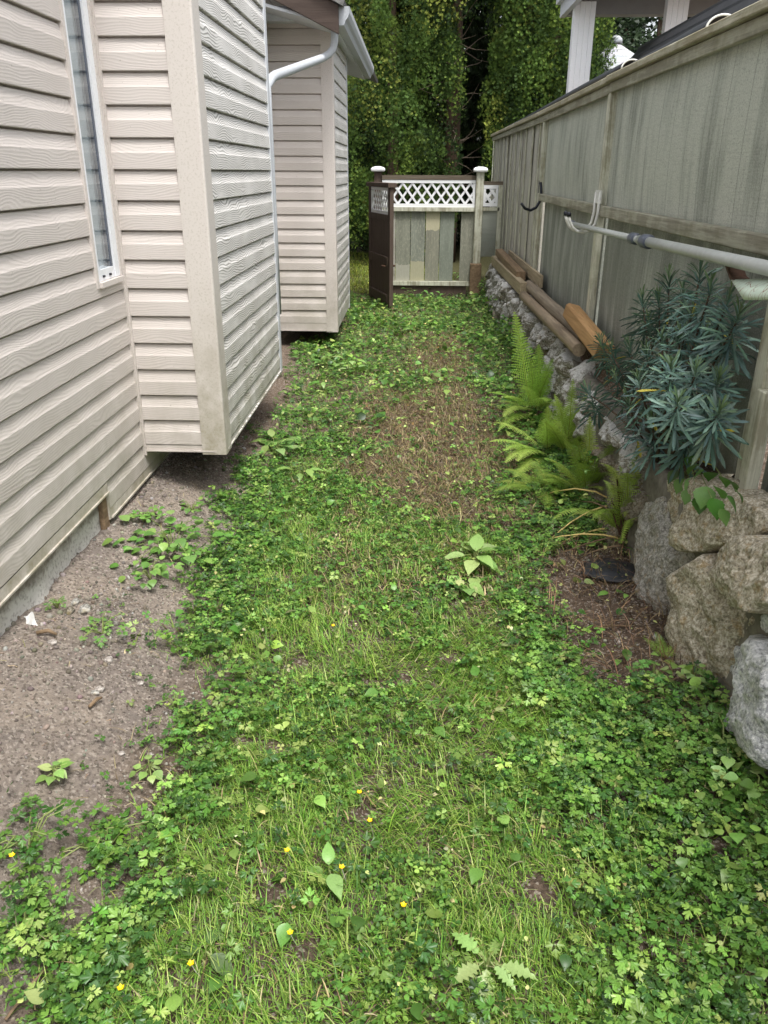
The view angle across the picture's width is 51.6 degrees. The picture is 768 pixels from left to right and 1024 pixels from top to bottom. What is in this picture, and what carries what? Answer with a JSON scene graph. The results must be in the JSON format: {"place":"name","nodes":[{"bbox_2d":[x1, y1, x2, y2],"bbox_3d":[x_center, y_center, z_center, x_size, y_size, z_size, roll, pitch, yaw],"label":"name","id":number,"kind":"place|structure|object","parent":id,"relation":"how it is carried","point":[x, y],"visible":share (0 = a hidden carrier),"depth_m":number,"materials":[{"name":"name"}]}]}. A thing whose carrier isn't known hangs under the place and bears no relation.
{"place":"outdoors","nodes":[
{"label":"outdoors","id":0,"kind":"place"},
{"bbox_2d":[0,185,767,1023],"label":"ground","id":1,"kind":"structure","parent":0,"point":[98,715],"depth_m":2.35,"materials":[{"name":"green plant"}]},
{"bbox_2d":[9,852,20,869],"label":"buttercup flower","id":2,"kind":"object","parent":1,"relation":"on","point":[12,854],"visible":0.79,"depth_m":1.73,"materials":[{"name":"yellow plant"}]},
{"bbox_2d":[4,960,52,1020],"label":"twig","id":3,"kind":"object","parent":1,"relation":"on","point":[16,1005],"visible":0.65,"depth_m":1.52,"materials":[{"name":"brown wood"}]},
{"bbox_2d":[0,887,60,959],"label":"buttercup clump","id":4,"kind":"object","parent":1,"relation":"on","point":[54,945],"visible":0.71,"depth_m":1.63,"materials":[{"name":"green plant"}]},
{"bbox_2d":[24,612,37,625],"bbox_3d":[-1.118,0.340,2.509,0.030,0.030,0.064,-15,28,-32],"label":"plastic scrap","id":5,"kind":"object","parent":1,"relation":"on","point":[30,619],"visible":0.95,"depth_m":2.51,"materials":[{"name":"white plastic"}]},
{"bbox_2d":[0,794,84,897],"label":"buttercup clump","id":6,"kind":"object","parent":1,"relation":"on","point":[31,848],"visible":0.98,"depth_m":1.82,"materials":[{"name":"green plant"}]},
{"bbox_2d":[36,628,56,634],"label":"twig","id":7,"kind":"object","parent":1,"relation":"on","point":[48,630],"visible":1,"depth_m":2.45,"materials":[{"name":"beige wood"}]},
{"bbox_2d":[47,639,56,645],"bbox_3d":[-1.019,0.400,2.438,0.033,0.016,0.025,1,23,2],"label":"pebble","id":8,"kind":"object","parent":1,"relation":"on","point":[52,642],"visible":1,"depth_m":2.43,"materials":[{"name":"stone"}]},
{"bbox_2d":[43,596,66,609],"bbox_3d":[-1.084,0.302,2.624,0.074,0.036,0.084,-5,24,-12],"label":"seedling patch","id":9,"kind":"object","parent":1,"relation":"on","point":[55,603],"visible":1,"depth_m":2.61,"materials":[{"name":"green plant"}]},
{"bbox_2d":[35,758,74,785],"bbox_3d":[-0.837,0.663,2.016,0.085,0.044,0.102,1,23,2],"label":"weed sprout","id":10,"kind":"object","parent":1,"relation":"on","point":[58,774],"visible":1,"depth_m":2.01,"materials":[{"name":"green plant"}]},
{"bbox_2d":[63,606,74,614],"bbox_3d":[-1.043,0.328,2.625,0.036,0.030,0.040,10,25,23],"label":"pebble","id":11,"kind":"object","parent":1,"relation":"on","point":[69,610],"visible":0.94,"depth_m":2.62,"materials":[{"name":"stone"}]},
{"bbox_2d":[70,598,79,605],"bbox_3d":[-1.041,0.305,2.677,0.026,0.026,0.040,1,23,2],"label":"pebble","id":12,"kind":"object","parent":1,"relation":"on","point":[75,601],"visible":0.98,"depth_m":2.67,"materials":[{"name":"grey stone"}]},
{"bbox_2d":[78,604,90,614],"bbox_3d":[-1.000,0.327,2.650,0.041,0.035,0.053,-7,24,-17],"label":"pebble","id":13,"kind":"object","parent":1,"relation":"on","point":[84,609],"visible":1,"depth_m":2.64,"materials":[{"name":"grey stone"}]},
{"bbox_2d":[90,690,98,694],"bbox_3d":[-0.848,0.529,2.326,0.024,0.015,0.023,-10,25,-22],"label":"pebble","id":14,"kind":"object","parent":1,"relation":"on","point":[94,692],"visible":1,"depth_m":2.32,"materials":[{"name":"grey stone"}]},
{"bbox_2d":[88,696,101,707],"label":"twig","id":15,"kind":"object","parent":1,"relation":"on","point":[93,702],"visible":1,"depth_m":2.27,"materials":[{"name":"beige wood"}]},
{"bbox_2d":[95,685,104,692],"bbox_3d":[-0.843,0.524,2.346,0.031,0.018,0.025,9,25,19],"label":"pebble","id":16,"kind":"object","parent":1,"relation":"on","point":[99,688],"visible":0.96,"depth_m":2.34,"materials":[{"name":"stone"}]},
{"bbox_2d":[42,802,159,883],"bbox_3d":[-0.658,0.784,1.887,0.262,0.069,0.244,1,23,2],"label":"buttercup clump","id":17,"kind":"object","parent":1,"relation":"on","point":[116,822],"visible":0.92,"depth_m":1.88,"materials":[{"name":"green plant"}]},
{"bbox_2d":[79,611,128,647],"bbox_3d":[-0.899,0.376,2.567,0.158,0.046,0.202,1,23,2],"label":"seedling patch","id":18,"kind":"object","parent":1,"relation":"on","point":[105,628],"visible":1,"depth_m":2.56,"materials":[{"name":"green plant"}]},
{"bbox_2d":[104,656,112,661],"bbox_3d":[-0.859,0.459,2.472,0.027,0.018,0.029,1,23,2],"label":"pebble","id":19,"kind":"object","parent":1,"relation":"on","point":[108,658],"visible":1,"depth_m":2.46,"materials":[{"name":"stone"}]},
{"bbox_2d":[117,984,131,1004],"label":"buttercup flower","id":20,"kind":"object","parent":1,"relation":"on","point":[120,986],"visible":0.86,"depth_m":1.52,"materials":[{"name":"yellow plant"}]},
{"bbox_2d":[137,680,143,685],"bbox_3d":[-0.746,0.524,2.432,0.023,0.014,0.022,1,23,2],"label":"pebble","id":21,"kind":"object","parent":1,"relation":"on","point":[140,682],"visible":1,"depth_m":2.43,"materials":[{"name":"stone"}]},
{"bbox_2d":[129,755,162,783],"bbox_3d":[-0.631,0.692,2.129,0.090,0.036,0.105,1,23,2],"label":"weed sprout","id":22,"kind":"object","parent":1,"relation":"on","point":[156,774],"visible":1,"depth_m":2.11,"materials":[{"name":"green plant"}]},
{"bbox_2d":[108,555,184,589],"bbox_3d":[-0.868,0.222,2.958,0.262,0.068,0.206,-20,30,-39],"label":"seedling patch","id":23,"kind":"object","parent":1,"relation":"on","point":[154,571],"visible":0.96,"depth_m":2.94,"materials":[{"name":"green plant"}]},
{"bbox_2d":[129,505,165,522],"bbox_3d":[-0.994,0.017,3.311,0.172,0.045,0.125,-10,25,-22],"label":"seedling patch","id":24,"kind":"object","parent":1,"relation":"on","point":[145,517],"visible":0.99,"depth_m":3.30,"materials":[{"name":"green plant"}]},
{"bbox_2d":[102,509,232,572],"bbox_3d":[-0.852,0.108,3.172,0.510,0.122,0.526,1,23,2],"label":"seedling patch","id":25,"kind":"object","parent":1,"relation":"on","point":[186,549],"visible":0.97,"depth_m":3.12,"materials":[{"name":"green plant"}]},
{"bbox_2d":[156,690,186,709],"bbox_3d":[-0.640,0.574,2.407,0.080,0.035,0.090,13,26,27],"label":"weed sprout","id":26,"kind":"object","parent":1,"relation":"on","point":[176,698],"visible":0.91,"depth_m":2.40,"materials":[{"name":"green plant"}]},
{"bbox_2d":[0,0,377,636],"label":"house","id":27,"kind":"structure","parent":1,"relation":"on","point":[174,224],"depth_m":3.17,"materials":[{"name":"plastic"}]},
{"bbox_2d":[55,0,124,288],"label":"window","id":28,"kind":"structure","parent":27,"relation":"in","point":[75,25],"depth_m":2.97,"materials":[{"name":"white plastic"}]},
{"bbox_2d":[180,497,203,513],"bbox_3d":[-0.858,-0.018,3.546,0.124,0.044,0.156,-6,24,-15],"label":"seedling patch","id":29,"kind":"object","parent":1,"relation":"on","point":[188,509],"visible":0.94,"depth_m":3.55,"materials":[{"name":"green plant"}]},
{"bbox_2d":[187,960,198,974],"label":"buttercup flower","id":30,"kind":"object","parent":1,"relation":"on","point":[190,963],"visible":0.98,"depth_m":1.58,"materials":[{"name":"yellow plant"}]},
{"bbox_2d":[177,929,234,975],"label":"dock plant","id":31,"kind":"object","parent":1,"relation":"on","point":[221,957],"visible":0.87,"depth_m":1.63,"materials":[{"name":"green plant"}]},
{"bbox_2d":[249,429,302,456],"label":"dock plant","id":32,"kind":"object","parent":1,"relation":"on","point":[271,433],"visible":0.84,"depth_m":4.43,"materials":[{"name":"green plant"}]},
{"bbox_2d":[287,929,296,944],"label":"buttercup flower","id":33,"kind":"object","parent":1,"relation":"on","point":[290,931],"visible":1,"depth_m":1.66,"materials":[{"name":"yellow plant"}]},
{"bbox_2d":[276,461,322,481],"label":"dock plant","id":34,"kind":"object","parent":1,"relation":"on","point":[310,472],"visible":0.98,"depth_m":4.18,"materials":[{"name":"green plant"}]},
{"bbox_2d":[307,381,334,395],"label":"dock plant","id":35,"kind":"object","parent":1,"relation":"on","point":[322,385],"visible":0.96,"depth_m":5.75,"materials":[{"name":"green plant"}]},
{"bbox_2d":[304,842,342,899],"bbox_3d":[-0.116,0.832,1.812,0.072,0.060,0.139,-18,29,-36],"label":"plantain","id":36,"kind":"object","parent":1,"relation":"on","point":[328,855],"visible":0.98,"depth_m":1.81,"materials":[{"name":"green plant"}]},
{"bbox_2d":[317,535,335,545],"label":"dock plant","id":37,"kind":"object","parent":1,"relation":"on","point":[319,541],"visible":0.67,"depth_m":3.49,"materials":[{"name":"green plant"}]},
{"bbox_2d":[309,354,344,368],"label":"dock plant","id":38,"kind":"object","parent":1,"relation":"on","point":[333,362],"visible":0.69,"depth_m":6.53,"materials":[{"name":"green plant"}]},
{"bbox_2d":[339,864,346,883],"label":"buttercup flower","id":39,"kind":"object","parent":1,"relation":"on","point":[342,866],"visible":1,"depth_m":1.78,"materials":[{"name":"yellow plant"}]},
{"bbox_2d":[332,356,367,373],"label":"dock plant","id":40,"kind":"object","parent":1,"relation":"on","point":[352,362],"visible":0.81,"depth_m":6.26,"materials":[{"name":"green plant"}]},
{"bbox_2d":[345,0,386,255],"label":"conifer tree","id":41,"kind":"object","parent":1,"relation":"on","point":[363,155],"visible":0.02,"depth_m":13.87,"materials":[{"name":"green plant"}]},
{"bbox_2d":[17,295,732,1020],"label":"cut leaves","id":42,"kind":"object","parent":1,"relation":"on","point":[283,879],"visible":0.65,"depth_m":3.07,"materials":[{"name":"plant"}]},
{"bbox_2d":[366,182,396,310],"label":"garden gate","id":43,"kind":"structure","parent":1,"relation":"on","point":[381,232],"depth_m":9.28,"materials":[{"name":"brown wood"}]},
{"bbox_2d":[0,291,767,1023],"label":"buttercup leaves","id":44,"kind":"object","parent":1,"relation":"on","point":[640,999],"visible":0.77,"depth_m":2.01,"materials":[{"name":"green plant"}]},
{"bbox_2d":[0,409,767,1023],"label":"clover","id":45,"kind":"object","parent":1,"relation":"on","point":[440,885],"visible":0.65,"depth_m":2.31,"materials":[{"name":"green plant"}]},
{"bbox_2d":[0,301,767,1023],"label":"dead grass","id":46,"kind":"structure","parent":1,"relation":"on","point":[428,435],"depth_m":3.80,"materials":[{"name":"plant"}]},
{"bbox_2d":[349,0,435,250],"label":"conifer tree","id":47,"kind":"object","parent":1,"relation":"on","point":[429,94],"visible":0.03,"depth_m":15.35,"materials":[{"name":"green plant"}]},
{"bbox_2d":[24,277,767,1023],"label":"broadleaf weeds","id":48,"kind":"object","parent":1,"relation":"on","point":[174,999],"visible":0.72,"depth_m":2.70,"materials":[{"name":"green plant"}]},
{"bbox_2d":[345,0,472,265],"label":"conifer tree","id":49,"kind":"object","parent":1,"relation":"on","point":[388,34],"visible":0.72,"depth_m":12.43,"materials":[{"name":"green plant"}]},
{"bbox_2d":[349,0,483,235],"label":"conifer tree","id":50,"kind":"object","parent":1,"relation":"on","point":[429,142],"depth_m":16.67,"materials":[{"name":"green plant"}]},
{"bbox_2d":[394,287,439,298],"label":"weeds","id":51,"kind":"object","parent":1,"relation":"on","point":[426,291],"visible":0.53,"depth_m":10.04,"materials":[{"name":"green plant"}]},
{"bbox_2d":[371,166,502,298],"bbox_3d":[0.643,-3.452,9.945,1.613,1.608,0.193,2,23,3],"label":"lattice fence","id":52,"kind":"object","parent":1,"relation":"on","point":[480,229],"visible":0.92,"depth_m":9.90,"materials":[{"name":"white wood"}]},
{"bbox_2d":[371,0,520,253],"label":"conifer tree","id":53,"kind":"object","parent":1,"relation":"on","point":[475,74],"visible":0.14,"depth_m":14.25,"materials":[{"name":"green plant"}]},
{"bbox_2d":[398,4,501,203],"bbox_3d":[1.969,-10.565,16.937,3.751,9.084,3.765,1,23,2],"label":"conifer tree","id":54,"kind":"object","parent":1,"relation":"on","point":[437,117],"visible":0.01,"depth_m":16.59,"materials":[{"name":"green plant"}]},
{"bbox_2d":[420,0,499,261],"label":"conifer tree","id":55,"kind":"object","parent":1,"relation":"on","point":[449,111],"visible":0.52,"depth_m":13.21,"materials":[{"name":"green plant"}]},
{"bbox_2d":[445,575,483,599],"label":"dock plant","id":56,"kind":"object","parent":1,"relation":"on","point":[473,588],"visible":0.81,"depth_m":3.04,"materials":[{"name":"green plant"}]},
{"bbox_2d":[442,534,499,575],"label":"dock plant","id":57,"kind":"object","parent":1,"relation":"on","point":[476,542],"visible":0.96,"depth_m":3.22,"materials":[{"name":"green plant"}]},
{"bbox_2d":[448,932,538,1002],"bbox_3d":[0.217,0.925,1.609,0.180,0.065,0.163,1,23,2],"label":"dandelion","id":58,"kind":"object","parent":1,"relation":"on","point":[469,968],"visible":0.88,"depth_m":1.58,"materials":[{"name":"green plant"}]},
{"bbox_2d":[434,0,564,231],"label":"conifer tree","id":59,"kind":"object","parent":1,"relation":"on","point":[477,98],"visible":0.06,"depth_m":14.58,"materials":[{"name":"green plant"}]},
{"bbox_2d":[477,0,567,190],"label":"conifer tree","id":60,"kind":"object","parent":1,"relation":"on","point":[503,39],"visible":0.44,"depth_m":12.17,"materials":[{"name":"green plant"}]},
{"bbox_2d":[490,312,558,430],"bbox_3d":[0.879,-0.886,5.038,0.449,0.789,0.857,1,23,2],"label":"fern","id":61,"kind":"object","parent":1,"relation":"on","point":[541,386],"visible":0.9,"depth_m":5.00,"materials":[{"name":"green plant"}]},
{"bbox_2d":[493,461,564,507],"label":"fern","id":62,"kind":"object","parent":1,"relation":"on","point":[518,485],"visible":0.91,"depth_m":3.97,"materials":[{"name":"green plant"}]},
{"bbox_2d":[490,404,579,480],"bbox_3d":[0.762,-0.419,4.341,0.618,0.319,0.414,-18,29,-36],"label":"fern","id":63,"kind":"object","parent":1,"relation":"on","point":[544,437],"visible":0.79,"depth_m":4.34,"materials":[{"name":"green plant"}]},
{"bbox_2d":[499,0,610,224],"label":"conifer tree","id":64,"kind":"object","parent":1,"relation":"on","point":[555,34],"visible":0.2,"depth_m":11.85,"materials":[{"name":"green plant"}]},
{"bbox_2d":[544,379,591,456],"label":"fern","id":65,"kind":"object","parent":1,"relation":"on","point":[567,430],"visible":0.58,"depth_m":4.32,"materials":[{"name":"green plant"}]},
{"bbox_2d":[539,417,613,492],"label":"fern","id":66,"kind":"object","parent":1,"relation":"on","point":[589,477],"visible":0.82,"depth_m":3.77,"materials":[{"name":"green plant"}]},
{"bbox_2d":[534,0,618,103],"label":"conifer tree","id":67,"kind":"object","parent":1,"relation":"on","point":[607,39],"visible":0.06,"depth_m":12.11,"materials":[{"name":"green plant"}]},
{"bbox_2d":[552,443,647,544],"bbox_3d":[0.910,-0.050,3.248,0.419,0.477,0.424,17,28,33],"label":"fern","id":68,"kind":"object","parent":1,"relation":"on","point":[620,524],"visible":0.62,"depth_m":3.25,"materials":[{"name":"green plant"}]},
{"bbox_2d":[580,624,630,630],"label":"twig","id":69,"kind":"object","parent":1,"relation":"on","point":[600,626],"visible":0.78,"depth_m":2.78,"materials":[{"name":"wood"}]},
{"bbox_2d":[594,17,616,53],"bbox_3d":[3.392,-10.042,14.701,2.287,9.368,2.339,1,23,2],"label":"conifer tree","id":70,"kind":"object","parent":1,"relation":"on","point":[604,36],"depth_m":14.60,"materials":[{"name":"green plant"}]},
{"bbox_2d":[581,558,634,582],"bbox_3d":[0.906,0.233,3.178,0.249,0.035,0.216,1,23,2],"label":"ground cloth","id":71,"kind":"object","parent":1,"relation":"on","point":[610,574],"visible":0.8,"depth_m":3.15,"materials":[{"name":"black fabric"}]},
{"bbox_2d":[600,35,633,206],"bbox_3d":[3.815,-6.374,13.662,2.125,3.173,2.125,1,23,2],"label":"lamp","id":72,"kind":"object","parent":1,"relation":"on","point":[623,54],"visible":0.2,"depth_m":12.86,"materials":[{"name":"white"}]},
{"bbox_2d":[485,263,767,781],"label":"retaining wall","id":73,"kind":"structure","parent":1,"relation":"on","point":[705,571],"depth_m":2.53,"materials":[{"name":"grey stone"}]},
{"bbox_2d":[491,256,526,293],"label":"timber beam","id":74,"kind":"structure","parent":73,"relation":"on","point":[518,284],"depth_m":7.71,"materials":[{"name":"brown wood"}]},
{"bbox_2d":[495,249,525,279],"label":"timber beam","id":75,"kind":"structure","parent":74,"relation":"on","point":[510,264],"depth_m":7.98,"materials":[{"name":"brown wood"}]},
{"bbox_2d":[508,250,542,287],"bbox_3d":[1.358,-2.400,7.749,0.025,0.112,2.465,1,23,2],"label":"timber board","id":76,"kind":"object","parent":73,"relation":"on","point":[535,276],"visible":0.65,"depth_m":7.25,"materials":[{"name":"brown wood"}]},
{"bbox_2d":[519,291,585,356],"bbox_3d":[1.157,-1.394,5.681,0.082,0.127,2.521,1,23,2],"label":"round log","id":77,"kind":"object","parent":73,"relation":"on","point":[573,344],"visible":1,"depth_m":5.14,"materials":[{"name":"brown wood"}]},
{"bbox_2d":[526,280,581,341],"bbox_3d":[1.236,-1.517,5.856,0.099,0.118,2.564,1,23,2],"label":"round log","id":78,"kind":"object","parent":73,"relation":"on","point":[550,305],"visible":0.7,"depth_m":5.79,"materials":[{"name":"brown wood"}]},
{"bbox_2d":[563,303,614,362],"bbox_3d":[1.170,-1.049,4.584,0.108,0.163,1.001,1,23,2],"label":"cedar post","id":79,"kind":"object","parent":78,"relation":"on","point":[583,326],"visible":0.73,"depth_m":4.53,"materials":[{"name":"brown wood"}]},
{"bbox_2d":[490,0,767,491],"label":"board fence","id":80,"kind":"object","parent":73,"relation":"on","point":[671,140],"visible":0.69,"depth_m":3.58,"materials":[{"name":"grey wood"}]},
{"bbox_2d":[520,181,542,211],"bbox_3d":[1.274,-2.704,6.798,0.238,0.248,0.076,-18,29,-37],"label":"rubber hook","id":81,"kind":"object","parent":80,"relation":"attached to","point":[533,208],"visible":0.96,"depth_m":6.81,"materials":[{"name":"black rubber"}]},
{"bbox_2d":[503,59,636,128],"bbox_3d":[1.450,-3.804,7.588,0.121,0.087,7.359,1,23,2],"label":"half pipe","id":82,"kind":"object","parent":80,"relation":"on","point":[603,75],"visible":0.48,"depth_m":5.10,"materials":[{"name":"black plastic"}]},
{"bbox_2d":[563,190,601,233],"bbox_3d":[1.150,-1.747,4.621,0.188,0.234,0.150,1,23,2],"label":"double hook","id":83,"kind":"object","parent":80,"relation":"attached to","point":[597,199],"visible":0.91,"depth_m":4.60,"materials":[{"name":"white metal"}]},
{"bbox_2d":[631,13,730,63],"bbox_3d":[1.286,-2.073,3.551,0.129,0.068,1.309,1,23,2],"label":"half pipe","id":84,"kind":"object","parent":80,"relation":"on","point":[716,18],"visible":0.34,"depth_m":3.09,"materials":[{"name":"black plastic"}]},
{"bbox_2d":[725,266,767,299],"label":"rusty bracket","id":85,"kind":"object","parent":80,"relation":"attached to","point":[747,288],"visible":0.96,"depth_m":2.26,"materials":[{"name":"metal"}]},
{"bbox_2d":[571,220,767,275],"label":"pole","id":86,"kind":"object","parent":85,"relation":"on","point":[733,260],"visible":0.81,"depth_m":2.75,"materials":[{"name":"grey metal"}]},
{"bbox_2d":[574,260,764,483],"bbox_3d":[1.062,-0.598,3.229,0.405,0.909,1.950,1,23,2],"label":"spurge shrub","id":87,"kind":"object","parent":73,"relation":"on","point":[681,411],"visible":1,"depth_m":2.71,"materials":[{"name":"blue plant"}]},
{"bbox_2d":[667,451,743,525],"bbox_3d":[1.029,-0.085,2.617,0.104,0.205,0.616,2,23,3],"label":"bramble","id":88,"kind":"object","parent":73,"relation":"on","point":[704,498],"visible":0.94,"depth_m":2.48,"materials":[{"name":"green plant"}]},
{"bbox_2d":[556,0,720,212],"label":"porch","id":89,"kind":"object","parent":1,"relation":"on","point":[583,14],"visible":0.27,"depth_m":6.96,"materials":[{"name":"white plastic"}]},
{"bbox_2d":[610,17,690,53],"bbox_3d":[7.044,-11.035,21.102,5.514,5.887,5.599,11,26,24],"label":"broadleaf tree","id":90,"kind":"object","parent":1,"relation":"on","point":[631,32],"visible":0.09,"depth_m":20.43,"materials":[{"name":"green plant"}]},
{"bbox_2d":[626,659,682,688],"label":"buttercup clump","id":91,"kind":"object","parent":1,"relation":"on","point":[653,673],"visible":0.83,"depth_m":2.44,"materials":[{"name":"green plant"}]},
{"bbox_2d":[646,632,674,663],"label":"fern","id":92,"kind":"object","parent":1,"relation":"on","point":[664,656],"visible":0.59,"depth_m":2.61,"materials":[{"name":"green plant"}]},
{"bbox_2d":[660,663,720,699],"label":"round leaf weed","id":93,"kind":"object","parent":1,"relation":"on","point":[689,674],"visible":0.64,"depth_m":2.39,"materials":[{"name":"green plant"}]},
{"bbox_2d":[628,0,758,210],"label":"lean to","id":94,"kind":"object","parent":1,"relation":"on","point":[680,29],"visible":0.2,"depth_m":5.63,"materials":[{"name":"black fabric"}]},
{"bbox_2d":[676,709,763,780],"bbox_3d":[0.917,0.630,2.118,0.229,0.085,0.254,15,28,31],"label":"round leaf weed","id":95,"kind":"object","parent":1,"relation":"on","point":[728,763],"visible":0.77,"depth_m":2.05,"materials":[{"name":"green plant"}]},
{"bbox_2d":[711,765,762,824],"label":"round leaf weed","id":96,"kind":"object","parent":1,"relation":"on","point":[751,792],"visible":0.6,"depth_m":1.95,"materials":[{"name":"green plant"}]},
{"bbox_2d":[735,854,758,875],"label":"weed","id":97,"kind":"object","parent":1,"relation":"on","point":[739,856],"visible":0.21,"depth_m":1.81,"materials":[{"name":"plant"}]},
{"bbox_2d":[0,296,767,1023],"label":"grass","id":98,"kind":"structure","parent":0,"point":[482,928],"depth_m":1.93,"materials":[{"name":"green plant"}]},
{"bbox_2d":[535,481,622,555],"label":"straw stems","id":99,"kind":"object","parent":98,"relation":"on","point":[588,533],"visible":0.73,"depth_m":3.41,"materials":[{"name":"plant"}]},
{"bbox_2d":[349,249,455,293],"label":"lawn","id":100,"kind":"structure","parent":0,"point":[362,272],"depth_m":12.46,"materials":[{"name":"green plant"}]},
{"bbox_2d":[368,1,657,150],"label":"sky","id":101,"kind":"structure","parent":0,"point":[649,23],"materials":[{"name":"white"}]}
]}

